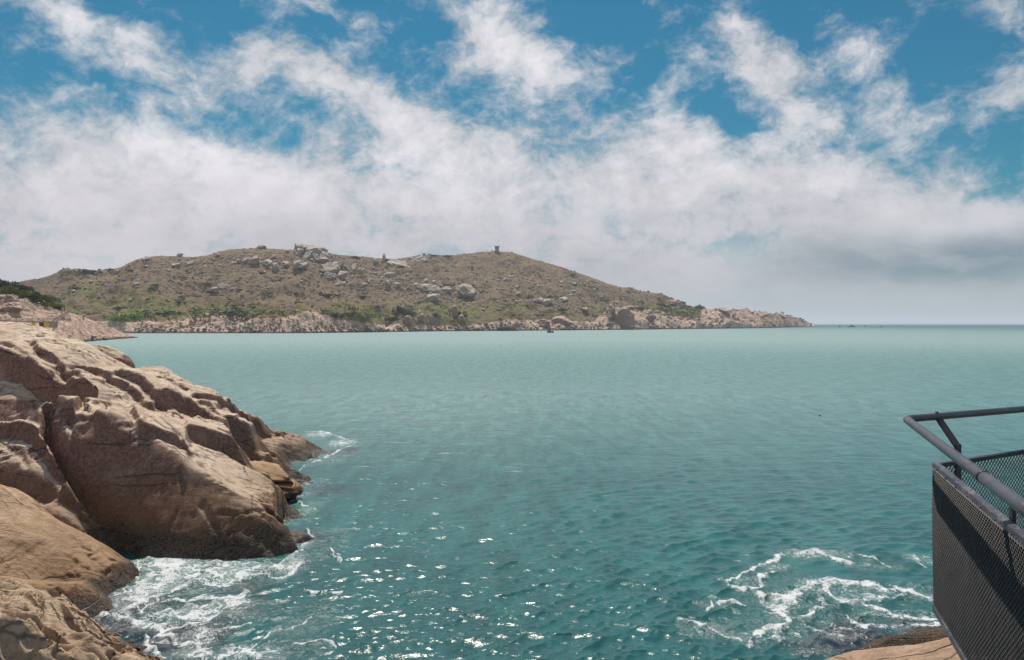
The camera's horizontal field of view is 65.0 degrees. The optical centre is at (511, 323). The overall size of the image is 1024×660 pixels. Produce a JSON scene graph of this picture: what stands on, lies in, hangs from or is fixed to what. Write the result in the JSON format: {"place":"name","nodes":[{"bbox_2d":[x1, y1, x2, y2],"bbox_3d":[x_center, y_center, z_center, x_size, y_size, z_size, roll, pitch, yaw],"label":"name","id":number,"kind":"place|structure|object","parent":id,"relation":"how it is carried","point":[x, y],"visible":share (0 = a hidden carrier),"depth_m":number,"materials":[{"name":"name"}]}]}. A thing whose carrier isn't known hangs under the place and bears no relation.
{"place":"outdoors","nodes":[
{"label":"outdoors","id":0,"kind":"place"},
{"bbox_2d":[0,285,137,341],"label":"terrain","id":1,"kind":"structure","parent":0,"point":[70,325],"depth_m":308.19,"materials":[{"name":"beige stone"}]},
{"bbox_2d":[0,302,8,311],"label":"boulder","id":2,"kind":"object","parent":1,"relation":"on","point":[2,306],"visible":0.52,"depth_m":289.34,"materials":[{"name":"beige stone"}]},
{"bbox_2d":[0,294,18,304],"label":"boulder","id":3,"kind":"object","parent":1,"relation":"on","point":[8,298],"visible":0.64,"depth_m":297.89,"materials":[{"name":"beige stone"}]},
{"bbox_2d":[0,278,18,289],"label":"shrub","id":4,"kind":"object","parent":1,"relation":"on","point":[3,283],"visible":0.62,"depth_m":316.69,"materials":[{"name":"green plant"}]},
{"bbox_2d":[3,302,24,312],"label":"boulder","id":5,"kind":"object","parent":1,"relation":"on","point":[16,307],"visible":1,"depth_m":285.53,"materials":[{"name":"beige stone"}]},
{"bbox_2d":[0,285,29,294],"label":"shrub","id":6,"kind":"object","parent":1,"relation":"on","point":[7,290],"visible":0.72,"depth_m":310.08,"materials":[{"name":"green plant"}]},
{"bbox_2d":[9,290,37,295],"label":"shrub","id":7,"kind":"object","parent":1,"relation":"on","point":[24,292],"visible":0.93,"depth_m":310.23,"materials":[{"name":"green plant"}]},
{"bbox_2d":[12,284,34,291],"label":"shrub","id":8,"kind":"object","parent":1,"relation":"on","point":[22,286],"visible":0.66,"depth_m":316.78,"materials":[{"name":"green plant"}]},
{"bbox_2d":[20,291,41,298],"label":"shrub","id":9,"kind":"object","parent":1,"relation":"on","point":[34,296],"visible":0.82,"depth_m":312.51,"materials":[{"name":"green plant"}]},
{"bbox_2d":[0,310,68,327],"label":"boardwalk","id":10,"kind":"structure","parent":1,"relation":"on","point":[53,324],"depth_m":271.93,"materials":[{"name":"brown concrete"}]},
{"bbox_2d":[27,298,42,301],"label":"shrub","id":11,"kind":"object","parent":1,"relation":"on","point":[34,300],"visible":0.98,"depth_m":310.46,"materials":[{"name":"green plant"}]},
{"bbox_2d":[36,302,56,306],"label":"shrub","id":12,"kind":"object","parent":1,"relation":"on","point":[47,303],"visible":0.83,"depth_m":314.57,"materials":[{"name":"green plant"}]},
{"bbox_2d":[38,295,55,300],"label":"shrub","id":13,"kind":"object","parent":1,"relation":"on","point":[44,297],"visible":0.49,"depth_m":321.46,"materials":[{"name":"green plant"}]},
{"bbox_2d":[46,295,61,302],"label":"shrub","id":14,"kind":"object","parent":1,"relation":"on","point":[58,299],"visible":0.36,"depth_m":331.68,"materials":[{"name":"green plant"}]},
{"bbox_2d":[52,303,64,308],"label":"shrub","id":15,"kind":"object","parent":1,"relation":"on","point":[59,305],"visible":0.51,"depth_m":323.92,"materials":[{"name":"green plant"}]},
{"bbox_2d":[102,335,109,339],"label":"boulder","id":16,"kind":"object","parent":1,"relation":"on","point":[105,337],"visible":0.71,"depth_m":340.92,"materials":[{"name":"beige stone"}]},
{"bbox_2d":[275,479,302,500],"bbox_3d":[-9.603,6.475,31.787,2.488,0.853,2.573,18,3,10],"label":"rock","id":17,"kind":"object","parent":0,"point":[293,490],"depth_m":31.53,"materials":[{"name":"stone"}]},
{"bbox_2d":[250,461,292,482],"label":"slab","id":18,"kind":"structure","parent":17,"relation":"on","point":[276,473],"depth_m":31.61,"materials":[{"name":"stone"}]},
{"bbox_2d":[11,248,822,332],"bbox_3d":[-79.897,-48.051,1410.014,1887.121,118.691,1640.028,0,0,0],"label":"hills","id":19,"kind":"structure","parent":0,"point":[491,263],"depth_m":829.10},
{"bbox_2d":[72,268,105,272],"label":"shrub","id":20,"kind":"object","parent":19,"relation":"on","point":[85,270],"visible":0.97,"depth_m":861.91,"materials":[{"name":"green plant"}]},
{"bbox_2d":[106,317,122,319],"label":"shrub","id":21,"kind":"object","parent":19,"relation":"on","point":[113,318],"visible":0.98,"depth_m":602.67,"materials":[{"name":"green plant"}]},
{"bbox_2d":[113,311,144,317],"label":"shrub","id":22,"kind":"object","parent":19,"relation":"on","point":[124,315],"visible":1,"depth_m":607.73,"materials":[{"name":"green plant"}]},
{"bbox_2d":[136,309,204,313],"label":"shrub","id":23,"kind":"object","parent":19,"relation":"on","point":[162,311],"visible":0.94,"depth_m":634.19,"materials":[{"name":"green plant"}]},
{"bbox_2d":[172,263,180,266],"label":"boulder","id":24,"kind":"object","parent":19,"relation":"on","point":[176,264],"visible":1,"depth_m":859.43,"materials":[{"name":"stone"}]},
{"bbox_2d":[166,314,210,317],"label":"shrub","id":25,"kind":"object","parent":19,"relation":"on","point":[190,316],"visible":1,"depth_m":612.95,"materials":[{"name":"green plant"}]},
{"bbox_2d":[187,260,194,264],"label":"boulder","id":26,"kind":"object","parent":19,"relation":"on","point":[190,262],"visible":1,"depth_m":864.86,"materials":[{"name":"stone"}]},
{"bbox_2d":[208,286,218,290],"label":"boulder","id":27,"kind":"object","parent":19,"relation":"on","point":[214,289],"visible":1,"depth_m":719.65,"materials":[{"name":"stone"}]},
{"bbox_2d":[217,283,229,288],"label":"boulder","id":28,"kind":"object","parent":19,"relation":"on","point":[221,286],"visible":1,"depth_m":726.95,"materials":[{"name":"stone"}]},
{"bbox_2d":[211,307,248,309],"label":"shrub","id":29,"kind":"object","parent":19,"relation":"on","point":[227,308],"visible":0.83,"depth_m":658.21,"materials":[{"name":"green plant"}]},
{"bbox_2d":[209,310,260,314],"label":"shrub","id":30,"kind":"object","parent":19,"relation":"on","point":[236,312],"visible":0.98,"depth_m":617.63,"materials":[{"name":"green plant"}]},
{"bbox_2d":[248,255,259,264],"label":"boulder","id":31,"kind":"object","parent":19,"relation":"on","point":[254,260],"visible":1,"depth_m":838.48,"materials":[{"name":"stone"}]},
{"bbox_2d":[256,244,266,248],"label":"boulder","id":32,"kind":"object","parent":19,"relation":"on","point":[263,246],"visible":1,"depth_m":937.85,"materials":[{"name":"stone"}]},
{"bbox_2d":[263,259,272,266],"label":"boulder","id":33,"kind":"object","parent":19,"relation":"on","point":[267,263],"visible":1,"depth_m":787.85,"materials":[{"name":"stone"}]},
{"bbox_2d":[272,262,278,270],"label":"boulder","id":34,"kind":"object","parent":19,"relation":"on","point":[275,266],"visible":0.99,"depth_m":781.55,"materials":[{"name":"stone"}]},
{"bbox_2d":[280,261,289,266],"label":"boulder","id":35,"kind":"object","parent":19,"relation":"on","point":[284,263],"visible":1,"depth_m":802.85,"materials":[{"name":"stone"}]},
{"bbox_2d":[269,310,301,312],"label":"shrub","id":36,"kind":"object","parent":19,"relation":"on","point":[285,311],"visible":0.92,"depth_m":615.45,"materials":[{"name":"green plant"}]},
{"bbox_2d":[293,260,301,269],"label":"boulder","id":37,"kind":"object","parent":19,"relation":"on","point":[296,263],"visible":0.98,"depth_m":795.41,"materials":[{"name":"stone"}]},
{"bbox_2d":[293,242,308,256],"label":"boulder","id":38,"kind":"object","parent":19,"relation":"on","point":[299,249],"visible":0.88,"depth_m":931.01,"materials":[{"name":"stone"}]},
{"bbox_2d":[299,262,307,268],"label":"boulder","id":39,"kind":"object","parent":19,"relation":"on","point":[304,265],"visible":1,"depth_m":796.23,"materials":[{"name":"stone"}]},
{"bbox_2d":[304,250,312,258],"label":"boulder","id":40,"kind":"object","parent":19,"relation":"on","point":[308,254],"visible":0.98,"depth_m":915.58,"materials":[{"name":"stone"}]},
{"bbox_2d":[312,253,318,259],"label":"boulder","id":41,"kind":"object","parent":19,"relation":"on","point":[315,256],"visible":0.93,"depth_m":920.91,"materials":[{"name":"stone"}]},
{"bbox_2d":[305,245,327,255],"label":"boulder","id":42,"kind":"object","parent":19,"relation":"on","point":[318,250],"visible":0.69,"depth_m":932.88,"materials":[{"name":"stone"}]},
{"bbox_2d":[316,256,328,261],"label":"boulder","id":43,"kind":"object","parent":19,"relation":"on","point":[323,259],"visible":1,"depth_m":914.79,"materials":[{"name":"stone"}]},
{"bbox_2d":[319,251,328,257],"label":"boulder","id":44,"kind":"object","parent":19,"relation":"on","point":[323,254],"visible":0.88,"depth_m":925.69,"materials":[{"name":"stone"}]},
{"bbox_2d":[317,293,339,295],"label":"shrub","id":45,"kind":"object","parent":19,"relation":"on","point":[326,294],"visible":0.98,"depth_m":738.40,"materials":[{"name":"green plant"}]},
{"bbox_2d":[323,272,336,279],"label":"boulder","id":46,"kind":"object","parent":19,"relation":"on","point":[330,275],"visible":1,"depth_m":826.40,"materials":[{"name":"stone"}]},
{"bbox_2d":[321,262,340,272],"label":"boulder","id":47,"kind":"object","parent":19,"relation":"on","point":[333,267],"visible":0.91,"depth_m":874.11,"materials":[{"name":"stone"}]},
{"bbox_2d":[328,310,343,317],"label":"shrub","id":48,"kind":"object","parent":19,"relation":"on","point":[336,314],"visible":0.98,"depth_m":632.23,"materials":[{"name":"green plant"}]},
{"bbox_2d":[338,271,347,278],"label":"boulder","id":49,"kind":"object","parent":19,"relation":"on","point":[343,274],"visible":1,"depth_m":848.81,"materials":[{"name":"stone"}]},
{"bbox_2d":[338,306,358,309],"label":"shrub","id":50,"kind":"object","parent":19,"relation":"on","point":[356,308],"visible":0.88,"depth_m":659.96,"materials":[{"name":"green plant"}]},
{"bbox_2d":[351,263,356,270],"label":"boulder","id":51,"kind":"object","parent":19,"relation":"on","point":[354,266],"visible":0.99,"depth_m":909.82,"materials":[{"name":"stone"}]},
{"bbox_2d":[18,248,690,320],"bbox_3d":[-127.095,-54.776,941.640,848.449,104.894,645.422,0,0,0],"label":"dry scrub","id":52,"kind":"object","parent":19,"relation":"on","point":[102,294],"visible":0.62,"depth_m":808.51,"materials":[{"name":"green plant"}]},
{"bbox_2d":[353,312,383,317],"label":"shrub","id":53,"kind":"object","parent":19,"relation":"on","point":[368,315],"visible":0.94,"depth_m":656.41,"materials":[{"name":"green plant"}]},
{"bbox_2d":[56,249,692,320],"bbox_3d":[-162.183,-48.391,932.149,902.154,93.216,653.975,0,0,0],"label":"scattered stones","id":54,"kind":"object","parent":19,"relation":"on","point":[418,281],"visible":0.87,"depth_m":876.37,"materials":[{"name":"grey stone"}]},
{"bbox_2d":[384,280,390,286],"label":"boulder","id":55,"kind":"object","parent":19,"relation":"on","point":[387,283],"visible":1,"depth_m":864.10,"materials":[{"name":"stone"}]},
{"bbox_2d":[384,272,394,277],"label":"boulder","id":56,"kind":"object","parent":19,"relation":"on","point":[387,274],"visible":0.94,"depth_m":934.70,"materials":[{"name":"stone"}]},
{"bbox_2d":[383,315,398,320],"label":"shrub","id":57,"kind":"object","parent":19,"relation":"on","point":[392,318],"visible":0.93,"depth_m":716.95,"materials":[{"name":"green plant"}]},
{"bbox_2d":[387,260,409,267],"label":"boulder","id":58,"kind":"object","parent":19,"relation":"on","point":[394,263],"visible":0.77,"depth_m":990.19,"materials":[{"name":"stone"}]},
{"bbox_2d":[392,305,405,312],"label":"shrub","id":59,"kind":"object","parent":19,"relation":"on","point":[399,309],"visible":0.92,"depth_m":737.80,"materials":[{"name":"green plant"}]},
{"bbox_2d":[402,315,413,326],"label":"boulder","id":60,"kind":"object","parent":19,"relation":"on","point":[408,319],"visible":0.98,"depth_m":712.55,"materials":[{"name":"grey stone"}]},
{"bbox_2d":[402,312,413,317],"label":"shrub","id":61,"kind":"object","parent":19,"relation":"on","point":[405,314],"visible":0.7,"depth_m":720.21,"materials":[{"name":"green plant"}]},
{"bbox_2d":[407,255,426,261],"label":"boulder","id":62,"kind":"object","parent":19,"relation":"on","point":[420,258],"visible":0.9,"depth_m":1072.29,"materials":[{"name":"stone"}]},
{"bbox_2d":[412,283,422,288],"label":"boulder","id":63,"kind":"object","parent":19,"relation":"on","point":[417,285],"visible":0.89,"depth_m":890.16,"materials":[{"name":"stone"}]},
{"bbox_2d":[417,310,423,320],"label":"boulder","id":64,"kind":"object","parent":19,"relation":"on","point":[420,314],"visible":1,"depth_m":729.90,"materials":[{"name":"grey stone"}]},
{"bbox_2d":[426,313,431,324],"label":"boulder","id":65,"kind":"object","parent":19,"relation":"on","point":[429,318],"visible":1,"depth_m":739.09,"materials":[{"name":"grey stone"}]},
{"bbox_2d":[421,283,440,291],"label":"boulder","id":66,"kind":"object","parent":19,"relation":"on","point":[425,287],"visible":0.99,"depth_m":887.28,"materials":[{"name":"stone"}]},
{"bbox_2d":[426,294,439,300],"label":"boulder","id":67,"kind":"object","parent":19,"relation":"on","point":[430,297],"visible":1,"depth_m":824.30,"materials":[{"name":"stone"}]},
{"bbox_2d":[441,286,450,292],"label":"boulder","id":68,"kind":"object","parent":19,"relation":"on","point":[446,289],"visible":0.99,"depth_m":893.73,"materials":[{"name":"stone"}]},
{"bbox_2d":[451,305,457,316],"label":"boulder","id":69,"kind":"object","parent":19,"relation":"on","point":[454,311],"visible":1,"depth_m":773.33,"materials":[{"name":"grey stone"}]},
{"bbox_2d":[447,309,466,316],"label":"shrub","id":70,"kind":"object","parent":19,"relation":"on","point":[458,312],"visible":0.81,"depth_m":778.08,"materials":[{"name":"green plant"}]},
{"bbox_2d":[457,314,465,321],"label":"boulder","id":71,"kind":"object","parent":19,"relation":"on","point":[461,318],"visible":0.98,"depth_m":769.82,"materials":[{"name":"grey stone"}]},
{"bbox_2d":[456,284,476,297],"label":"boulder","id":72,"kind":"object","parent":19,"relation":"on","point":[465,290],"visible":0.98,"depth_m":882.43,"materials":[{"name":"stone"}]},
{"bbox_2d":[134,303,811,331],"bbox_3d":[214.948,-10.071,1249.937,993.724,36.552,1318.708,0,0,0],"label":"shore rubble","id":73,"kind":"object","parent":19,"relation":"on","point":[455,328],"visible":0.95,"depth_m":714.27,"materials":[{"name":"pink stone"}]},
{"bbox_2d":[494,246,499,252],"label":"lookout tower","id":74,"kind":"structure","parent":19,"relation":"on","point":[496,249],"depth_m":1165.55,"materials":[{"name":"grey concrete"}]},
{"bbox_2d":[534,319,549,327],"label":"boulder","id":75,"kind":"object","parent":19,"relation":"on","point":[544,323],"visible":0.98,"depth_m":835.58,"materials":[{"name":"beige stone"}]},
{"bbox_2d":[542,299,553,305],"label":"boulder","id":76,"kind":"object","parent":19,"relation":"on","point":[545,302],"visible":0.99,"depth_m":932.52,"materials":[{"name":"stone"}]},
{"bbox_2d":[551,316,573,324],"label":"boulder","id":77,"kind":"object","parent":19,"relation":"on","point":[561,319],"visible":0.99,"depth_m":858.51,"materials":[{"name":"beige stone"}]},
{"bbox_2d":[558,297,567,301],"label":"boulder","id":78,"kind":"object","parent":19,"relation":"on","point":[562,299],"visible":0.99,"depth_m":981.81,"materials":[{"name":"stone"}]},
{"bbox_2d":[606,304,614,320],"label":"boulder","id":79,"kind":"object","parent":19,"relation":"on","point":[610,311],"visible":0.98,"depth_m":942.10,"materials":[{"name":"grey stone"}]},
{"bbox_2d":[613,306,634,329],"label":"boulder","id":80,"kind":"object","parent":19,"relation":"on","point":[624,316],"visible":0.69,"depth_m":932.86,"materials":[{"name":"grey stone"}]},
{"bbox_2d":[646,309,656,321],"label":"boulder","id":81,"kind":"object","parent":19,"relation":"on","point":[651,316],"visible":0.89,"depth_m":999.51,"materials":[{"name":"beige stone"}]},
{"bbox_2d":[657,306,692,309],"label":"shrub","id":82,"kind":"object","parent":19,"relation":"on","point":[679,307],"visible":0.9,"depth_m":1131.16,"materials":[{"name":"green plant"}]},
{"bbox_2d":[678,311,701,314],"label":"shrub","id":83,"kind":"object","parent":19,"relation":"on","point":[691,313],"visible":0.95,"depth_m":1130.28,"materials":[{"name":"green plant"}]},
{"bbox_2d":[694,305,705,308],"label":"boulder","id":84,"kind":"object","parent":19,"relation":"on","point":[699,307],"visible":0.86,"depth_m":1245.32,"materials":[{"name":"stone"}]},
{"bbox_2d":[718,309,729,314],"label":"boulder","id":85,"kind":"object","parent":19,"relation":"on","point":[725,311],"visible":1,"depth_m":1237.92,"materials":[{"name":"beige stone"}]},
{"bbox_2d":[758,311,769,317],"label":"boulder","id":86,"kind":"object","parent":19,"relation":"on","point":[763,314],"visible":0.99,"depth_m":1367.31,"materials":[{"name":"beige stone"}]},
{"bbox_2d":[774,313,787,318],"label":"boulder","id":87,"kind":"object","parent":19,"relation":"on","point":[781,315],"visible":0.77,"depth_m":1516.09,"materials":[{"name":"beige stone"}]},
{"bbox_2d":[0,0,1023,323],"label":"sky","id":88,"kind":"structure","parent":0,"point":[814,161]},
{"bbox_2d":[86,324,1023,659],"bbox_3d":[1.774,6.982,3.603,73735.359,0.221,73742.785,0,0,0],"label":"water","id":89,"kind":"structure","parent":0,"point":[674,494],"depth_m":33.70,"materials":[{"name":"teal liquid"}]},
{"bbox_2d":[0,484,139,616],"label":"dome rock","id":90,"kind":"object","parent":89,"relation":"in","point":[41,548],"visible":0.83,"depth_m":20.93,"materials":[{"name":"stone"}]},
{"bbox_2d":[0,579,165,659],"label":"banded rock","id":91,"kind":"object","parent":89,"relation":"in","point":[36,624],"visible":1,"depth_m":15.05,"materials":[{"name":"beige stone"}]},
{"bbox_2d":[0,322,331,560],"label":"sea rock","id":92,"kind":"object","parent":89,"relation":"in","point":[117,456],"visible":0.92,"depth_m":26.17,"materials":[{"name":"stone"}]},
{"bbox_2d":[92,344,134,367],"bbox_3d":[-20.712,1.988,41.266,2.572,1.532,1.724,17,-3,-10],"label":"boulder","id":93,"kind":"object","parent":92,"relation":"on","point":[120,356],"visible":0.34,"depth_m":41.06,"materials":[{"name":"stone"}]},
{"bbox_2d":[496,327,517,330],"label":"pier","id":94,"kind":"structure","parent":89,"relation":"in","point":[503,328],"depth_m":769.65,"materials":[{"name":"concrete"}]},
{"bbox_2d":[825,637,960,659],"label":"shore rock","id":95,"kind":"object","parent":89,"relation":"in","point":[942,649],"visible":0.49,"depth_m":13.88,"materials":[{"name":"orange stone"}]},
{"bbox_2d":[858,626,947,649],"bbox_3d":[9.788,7.001,15.783,8.113,2.014,3.256,0,0,0],"label":"wet rock","id":96,"kind":"object","parent":89,"relation":"in","point":[923,635],"visible":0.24,"depth_m":16.09,"materials":[{"name":"brown stone"}]},
{"bbox_3d":[4.290,2.065,4.825,3.820,0.070,5.250,0,0,0],"label":"deck","id":97,"kind":"object","parent":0,"visible":0},
{"bbox_2d":[903,406,1023,659],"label":"railing","id":98,"kind":"object","parent":97,"relation":"on","point":[978,572],"visible":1,"depth_m":4.64,"materials":[{"name":"metal"}]}
]}

